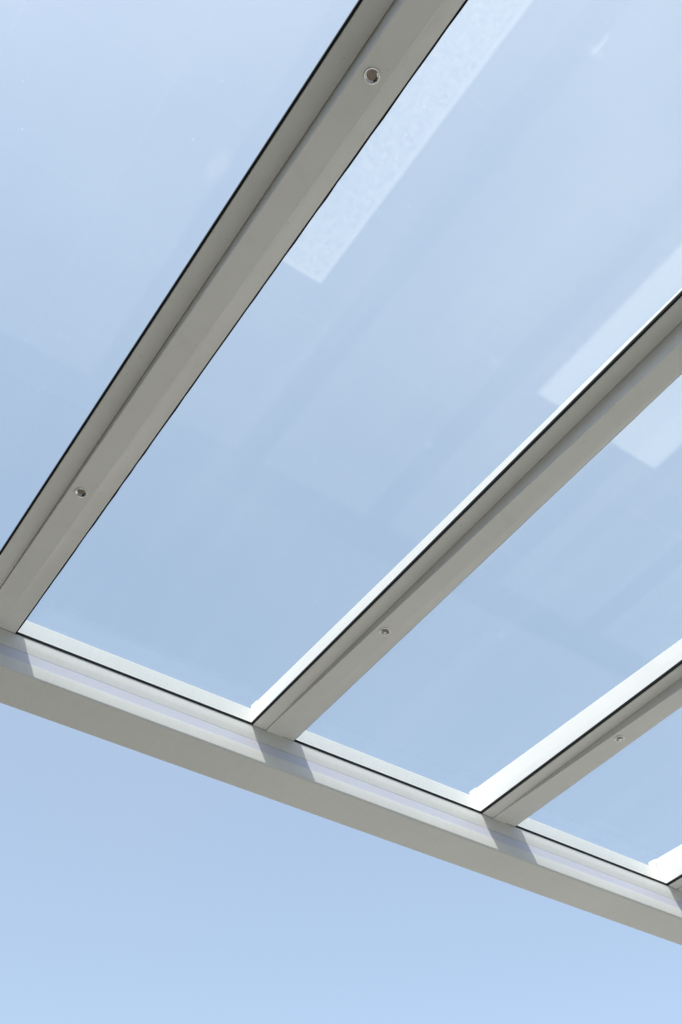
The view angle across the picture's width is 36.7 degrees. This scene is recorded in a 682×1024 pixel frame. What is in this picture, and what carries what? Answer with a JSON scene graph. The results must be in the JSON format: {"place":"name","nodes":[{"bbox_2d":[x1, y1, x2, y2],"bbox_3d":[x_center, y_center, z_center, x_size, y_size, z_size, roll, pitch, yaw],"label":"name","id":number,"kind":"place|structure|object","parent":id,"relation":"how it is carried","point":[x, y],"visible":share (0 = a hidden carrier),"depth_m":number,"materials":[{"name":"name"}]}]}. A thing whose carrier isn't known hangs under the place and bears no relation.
{"place":"outdoors","nodes":[
{"label":"outdoors","id":0,"kind":"place"},
{"bbox_2d":[0,0,681,1023],"label":"sky","id":1,"kind":"structure","parent":0,"point":[512,220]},
{"label":"ground","id":2,"kind":"structure","parent":0,"visible":0},
{"bbox_3d":[2.162,-1.062,0.107,16.000,3.100,0.330,27,-54,-24],"label":"house wall","id":3,"kind":"object","parent":2,"relation":"on","visible":0},
{"bbox_2d":[0,0,681,944],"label":"glass canopy","id":4,"kind":"object","parent":3,"relation":"attached to","point":[314,144],"visible":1,"depth_m":2.43,"materials":[{"name":"white metal"}]},
{"bbox_2d":[74,488,86,497],"bbox_3d":[-0.549,-0.042,2.172,0.027,0.005,0.027,-3,-48,1],"label":"spotlight","id":5,"kind":"object","parent":4,"relation":"attached to","point":[80,492],"visible":1,"depth_m":2.17,"materials":[{"name":"white metal"}]},
{"bbox_2d":[363,67,379,84],"bbox_3d":[0.048,-0.682,1.608,0.027,0.005,0.027,27,-54,-24],"label":"spotlight","id":6,"kind":"object","parent":4,"relation":"attached to","point":[371,75],"visible":1,"depth_m":1.61,"materials":[{"name":"white metal"}]},
{"bbox_2d":[379,628,389,634],"bbox_3d":[0.106,0.288,2.491,0.027,0.005,0.027,-34,-55,26],"label":"spotlight","id":7,"kind":"object","parent":4,"relation":"attached to","point":[384,631],"visible":1,"depth_m":2.49,"materials":[{"name":"white metal"}]},
{"bbox_2d":[615,736,623,741],"bbox_3d":[0.761,0.619,2.810,0.027,0.005,0.027,6,-48,-7],"label":"spotlight","id":8,"kind":"object","parent":4,"relation":"attached to","point":[619,738],"visible":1,"depth_m":2.81,"materials":[{"name":"white metal"}]}
]}

